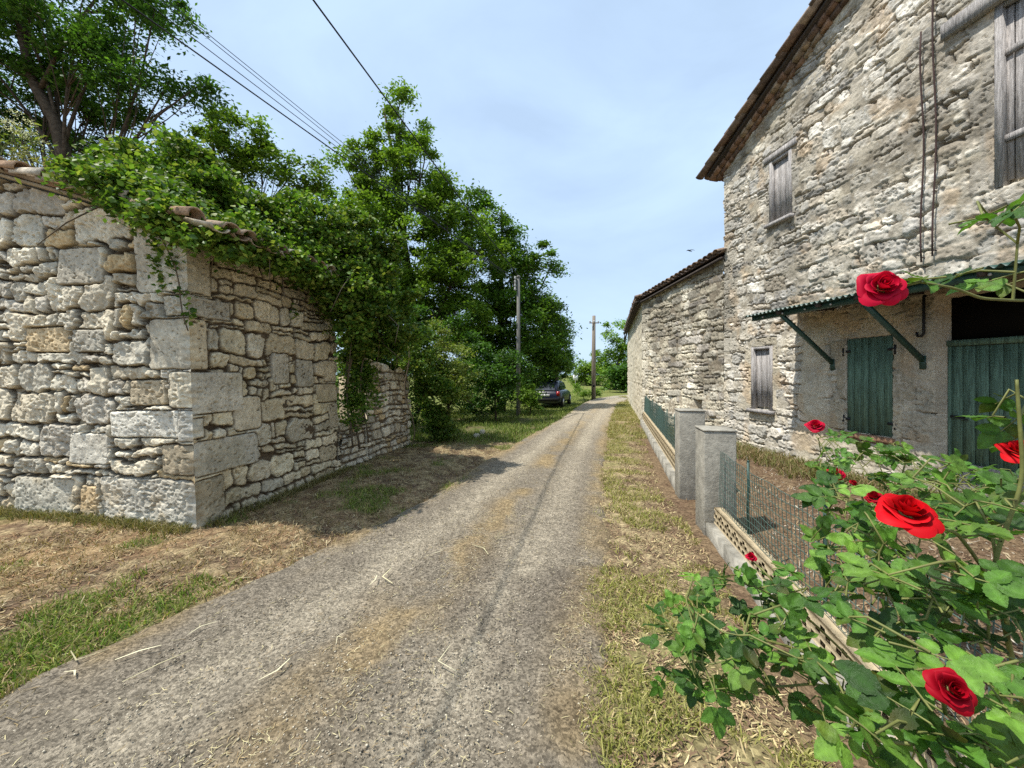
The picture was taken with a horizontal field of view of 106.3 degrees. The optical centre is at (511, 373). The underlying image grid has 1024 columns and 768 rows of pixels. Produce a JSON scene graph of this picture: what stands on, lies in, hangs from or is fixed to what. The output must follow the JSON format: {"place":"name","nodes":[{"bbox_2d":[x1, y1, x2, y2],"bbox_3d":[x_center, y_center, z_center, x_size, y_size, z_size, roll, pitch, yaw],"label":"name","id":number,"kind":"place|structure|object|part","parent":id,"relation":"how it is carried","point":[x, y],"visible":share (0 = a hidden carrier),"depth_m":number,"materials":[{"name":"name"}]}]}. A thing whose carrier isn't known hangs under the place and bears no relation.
{"place":"outdoors","nodes":[
{"label":"outdoors","id":0,"kind":"place"},
{"bbox_2d":[0,395,627,767],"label":"road","id":1,"kind":"structure","parent":0,"point":[98,677],"depth_m":2.07,"materials":[{"name":"grey gravel"}]},
{"bbox_2d":[64,476,538,681],"bbox_3d":[-0.424,1.500,3.336,1.910,0.013,4.446,0,0,37],"label":"straw","id":2,"kind":"object","parent":1,"relation":"on","point":[75,658],"visible":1,"depth_m":2.04,"materials":[{"name":"beige plant"}]},
{"bbox_2d":[0,426,604,767],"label":"straw","id":3,"kind":"object","parent":1,"relation":"on","point":[227,753],"visible":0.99,"depth_m":1.85,"materials":[{"name":"beige plant"}]},
{"bbox_2d":[0,0,810,374],"label":"sky","id":4,"kind":"structure","parent":0,"point":[595,123],"materials":[{"name":"blue"}]},
{"bbox_2d":[0,375,1023,767],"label":"ground","id":5,"kind":"structure","parent":0,"point":[682,507],"depth_m":3.23,"materials":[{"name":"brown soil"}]},
{"bbox_2d":[0,0,237,166],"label":"tree","id":6,"kind":"object","parent":5,"relation":"on","point":[48,79],"visible":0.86,"depth_m":7.22,"materials":[{"name":"green plant"}]},
{"bbox_2d":[0,156,345,529],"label":"stone barn","id":7,"kind":"structure","parent":5,"relation":"on","point":[124,392],"depth_m":3.99,"materials":[{"name":"stone"}]},
{"bbox_2d":[0,109,57,161],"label":"elder","id":8,"kind":"object","parent":7,"relation":"on","point":[35,138],"visible":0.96,"depth_m":5.19,"materials":[{"name":"green plant"}]},
{"bbox_2d":[5,146,73,167],"bbox_3d":[-5.910,-2.672,5.028,1.307,0.577,0.486,0,0,0],"label":"roof weed","id":9,"kind":"object","parent":7,"relation":"on","point":[12,158],"visible":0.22,"depth_m":4.98,"materials":[{"name":"green plant"}]},
{"bbox_2d":[14,120,471,447],"bbox_3d":[-2.758,-0.702,6.247,3.171,4.545,6.539,0,0,29],"label":"ivy","id":10,"kind":"object","parent":7,"relation":"attached to","point":[178,171],"visible":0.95,"depth_m":4.78,"materials":[{"name":"green plant"}]},
{"bbox_2d":[0,464,357,538],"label":"dry grass","id":11,"kind":"structure","parent":5,"relation":"on","point":[74,518],"depth_m":3.87,"materials":[{"name":"beige plant"}]},
{"bbox_2d":[134,98,346,234],"bbox_3d":[-6.852,-2.426,9.279,5.804,7.917,2.465,0,0,-7],"label":"tree","id":12,"kind":"object","parent":5,"relation":"on","point":[244,160],"visible":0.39,"depth_m":8.91,"materials":[{"name":"green plant"}]},
{"bbox_2d":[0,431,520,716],"bbox_3d":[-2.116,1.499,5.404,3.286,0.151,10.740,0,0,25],"label":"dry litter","id":13,"kind":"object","parent":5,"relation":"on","point":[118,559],"visible":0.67,"depth_m":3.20,"materials":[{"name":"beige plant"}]},
{"bbox_2d":[0,434,525,698],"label":"grass","id":14,"kind":"structure","parent":5,"relation":"on","point":[95,630],"depth_m":2.40,"materials":[{"name":"green plant"}]},
{"bbox_2d":[336,358,410,469],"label":"ruined wall","id":15,"kind":"structure","parent":5,"relation":"on","point":[389,425],"depth_m":7.09,"materials":[{"name":"stone"}]},
{"bbox_2d":[333,301,494,424],"bbox_3d":[-3.938,-0.424,12.165,7.001,3.982,4.039,0,0,0],"label":"roadside shrub","id":16,"kind":"object","parent":5,"relation":"on","point":[472,338],"visible":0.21,"depth_m":12.36,"materials":[{"name":"green plant"}]},
{"bbox_2d":[315,76,515,413],"bbox_3d":[-4.309,-5.035,15.353,9.000,13.384,4.974,0,0,0],"label":"tree","id":17,"kind":"object","parent":5,"relation":"on","point":[454,257],"visible":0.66,"depth_m":14.88,"materials":[{"name":"green plant"}]},
{"bbox_2d":[405,314,485,442],"bbox_3d":[-1.577,0.105,8.793,2.042,2.873,1.659,0,0,0],"label":"roadside shrub","id":18,"kind":"object","parent":5,"relation":"on","point":[456,377],"visible":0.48,"depth_m":8.62,"materials":[{"name":"green plant"}]},
{"bbox_2d":[336,353,623,386],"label":"distant wood","id":19,"kind":"object","parent":5,"relation":"on","point":[573,364],"visible":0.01,"depth_m":80.36,"materials":[{"name":"green plant"}]},
{"bbox_2d":[453,341,541,421],"bbox_3d":[-0.424,0.275,12.151,3.020,2.577,2.611,0,0,0],"label":"roadside shrub","id":20,"kind":"object","parent":5,"relation":"on","point":[508,378],"visible":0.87,"depth_m":11.93,"materials":[{"name":"green plant"}]},
{"bbox_2d":[409,395,590,442],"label":"grass","id":21,"kind":"structure","parent":5,"relation":"on","point":[502,424],"depth_m":11.29,"materials":[{"name":"green plant"}]},
{"bbox_2d":[453,334,569,410],"bbox_3d":[0.932,0.035,19.984,5.020,3.606,10.323,0,0,35],"label":"roadside shrub","id":22,"kind":"object","parent":5,"relation":"on","point":[550,374],"visible":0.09,"depth_m":17.25,"materials":[{"name":"green plant"}]},
{"bbox_2d":[436,178,587,410],"bbox_3d":[-0.135,-3.319,17.242,7.082,10.386,5.090,0,0,0],"label":"tree","id":23,"kind":"object","parent":5,"relation":"on","point":[503,301],"visible":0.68,"depth_m":16.88,"materials":[{"name":"green plant"}]},
{"bbox_2d":[514,275,520,415],"bbox_3d":[0.190,-0.967,13.986,0.260,5.225,0.162,0,0,-18],"label":"concrete pole","id":24,"kind":"object","parent":5,"relation":"on","point":[518,406],"visible":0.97,"depth_m":13.94,"materials":[{"name":"concrete"}]},
{"bbox_2d":[121,0,514,278],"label":"overhead wire","id":25,"kind":"object","parent":24,"relation":"attached to","point":[135,9],"visible":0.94,"depth_m":6.54,"materials":[{"name":"black metal"}]},
{"bbox_2d":[143,0,513,280],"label":"overhead wire","id":26,"kind":"object","parent":24,"relation":"attached to","point":[296,116],"visible":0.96,"depth_m":6.64,"materials":[{"name":"black metal"}]},
{"bbox_2d":[161,0,512,283],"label":"overhead wire","id":27,"kind":"object","parent":24,"relation":"attached to","point":[310,120],"visible":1,"depth_m":6.74,"materials":[{"name":"black metal"}]},
{"bbox_2d":[166,0,514,281],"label":"overhead wire","id":28,"kind":"object","parent":24,"relation":"attached to","point":[313,119],"visible":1,"depth_m":6.68,"materials":[{"name":"black metal"}]},
{"bbox_2d":[313,0,517,274],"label":"overhead wire","id":29,"kind":"object","parent":24,"relation":"attached to","point":[325,16],"visible":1,"depth_m":6.46,"materials":[{"name":"black metal"}]},
{"bbox_2d":[511,381,544,414],"bbox_3d":[0.631,0.909,14.190,1.465,1.276,1.256,0,0,0],"label":"roadside shrub","id":30,"kind":"object","parent":5,"relation":"on","point":[527,392],"visible":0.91,"depth_m":14.06,"materials":[{"name":"green plant"}]},
{"bbox_2d":[532,380,570,407],"bbox_3d":[2.358,1.134,22.486,1.764,1.495,4.130,0,0,17],"label":"parked car","id":31,"kind":"object","parent":5,"relation":"on","point":[557,393],"visible":0.73,"depth_m":20.71,"materials":[{"name":"blue paint"}]},
{"bbox_3d":[1.838,0.712,20.804,1.040,0.380,0.310,0,0,17],"label":"rear window","id":32,"kind":"part","parent":31,"relation":"part of","materials":[{"name":"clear glass"}]},
{"bbox_3d":[2.906,0.692,21.965,0.045,0.380,2.100,0,0,17],"label":"side window","id":33,"kind":"part","parent":31,"relation":"part of","materials":[{"name":"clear glass"}]},
{"bbox_2d":[524,308,580,405],"bbox_3d":[1.903,-1.074,21.958,3.598,5.943,3.474,0,0,39],"label":"tree","id":34,"kind":"object","parent":5,"relation":"on","point":[557,377],"visible":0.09,"depth_m":21.71,"materials":[{"name":"green plant"}]},
{"bbox_2d":[572,382,604,400],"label":"roadside shrub","id":35,"kind":"object","parent":5,"relation":"on","point":[583,393],"visible":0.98,"depth_m":24.52,"materials":[{"name":"green plant"}]},
{"bbox_2d":[568,349,611,385],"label":"tree","id":36,"kind":"object","parent":5,"relation":"on","point":[582,376],"visible":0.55,"depth_m":47.56,"materials":[{"name":"green plant"}]},
{"bbox_2d":[589,316,598,399],"bbox_3d":[4.961,-0.810,23.282,0.600,5.372,0.305,0,0,0],"label":"wooden pole","id":37,"kind":"object","parent":5,"relation":"on","point":[593,380],"visible":0.95,"depth_m":23.21,"materials":[{"name":"wood"}]},
{"bbox_2d":[583,318,627,389],"bbox_3d":[10.607,-1.954,35.964,8.154,7.128,4.782,0,0,0],"label":"tree","id":38,"kind":"object","parent":5,"relation":"on","point":[614,355],"visible":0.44,"depth_m":35.87,"materials":[{"name":"green plant"}]},
{"bbox_2d":[599,362,627,392],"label":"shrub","id":39,"kind":"object","parent":5,"relation":"on","point":[617,375],"visible":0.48,"depth_m":30.55,"materials":[{"name":"green plant"}]},
{"bbox_2d":[605,395,647,439],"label":"grass","id":40,"kind":"structure","parent":5,"relation":"on","point":[619,428],"depth_m":11.68,"materials":[{"name":"plant"}]},
{"bbox_2d":[640,395,674,489],"bbox_3d":[3.105,1.164,8.270,0.220,1.072,6.897,0,0,15],"label":"wire fence","id":41,"kind":"object","parent":5,"relation":"on","point":[654,426],"visible":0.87,"depth_m":7.01,"materials":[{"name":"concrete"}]},
{"bbox_2d":[623,247,725,427],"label":"stone outbuilding","id":42,"kind":"structure","parent":5,"relation":"on","point":[674,327],"depth_m":9.72,"materials":[{"name":"stone"}]},
{"bbox_2d":[674,408,705,499],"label":"gate pillar","id":43,"kind":"structure","parent":5,"relation":"on","point":[687,420],"depth_m":4.70,"materials":[{"name":"concrete"}]},
{"bbox_2d":[549,413,854,767],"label":"dry litter","id":44,"kind":"object","parent":5,"relation":"on","point":[747,707],"visible":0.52,"depth_m":1.89,"materials":[{"name":"beige plant"}]},
{"bbox_2d":[570,410,834,767],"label":"verge grass","id":45,"kind":"structure","parent":5,"relation":"on","point":[809,752],"depth_m":1.97,"materials":[{"name":"plant"}]},
{"bbox_2d":[695,425,737,534],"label":"gate pillar","id":46,"kind":"structure","parent":5,"relation":"on","point":[711,442],"depth_m":3.67,"materials":[{"name":"concrete"}]},
{"bbox_2d":[639,552,900,745],"bbox_3d":[0.945,1.008,1.268,1.377,0.920,0.567,0,0,-38],"label":"rose bush","id":47,"kind":"object","parent":5,"relation":"on","point":[697,638],"visible":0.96,"depth_m":1.00,"materials":[{"name":"green plant"}]},
{"bbox_2d":[664,427,1021,530],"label":"yard weeds","id":48,"kind":"object","parent":5,"relation":"on","point":[756,456],"visible":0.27,"depth_m":5.85,"materials":[{"name":"green plant"}]},
{"bbox_2d":[686,452,1023,724],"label":"dry litter","id":49,"kind":"object","parent":5,"relation":"on","point":[964,646],"visible":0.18,"depth_m":3.21,"materials":[{"name":"brown plant"}]},
{"bbox_2d":[696,0,1023,504],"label":"stone house","id":50,"kind":"structure","parent":5,"relation":"on","point":[859,137],"depth_m":5.14,"materials":[{"name":"stone"}]},
{"bbox_2d":[946,287,1023,504],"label":"door","id":51,"kind":"structure","parent":50,"relation":"in","point":[981,369],"depth_m":4.23,"materials":[{"name":"green paint"}]},
{"bbox_2d":[994,0,1023,188],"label":"loft door","id":52,"kind":"structure","parent":50,"relation":"in","point":[1009,14],"depth_m":3.92,"materials":[{"name":"grey wood"}]},
{"bbox_2d":[706,451,1023,767],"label":"wire fence","id":53,"kind":"object","parent":5,"relation":"on","point":[732,539],"visible":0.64,"depth_m":2.51,"materials":[{"name":"metal"}]},
{"bbox_2d":[791,193,1023,767],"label":"rose bush","id":54,"kind":"object","parent":5,"relation":"on","point":[970,592],"visible":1,"depth_m":0.74,"materials":[{"name":"green plant"}]},
{"bbox_2d":[799,420,1023,620],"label":"rose bush","id":55,"kind":"object","parent":5,"relation":"on","point":[846,462],"visible":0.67,"depth_m":1.98,"materials":[{"name":"green plant"}]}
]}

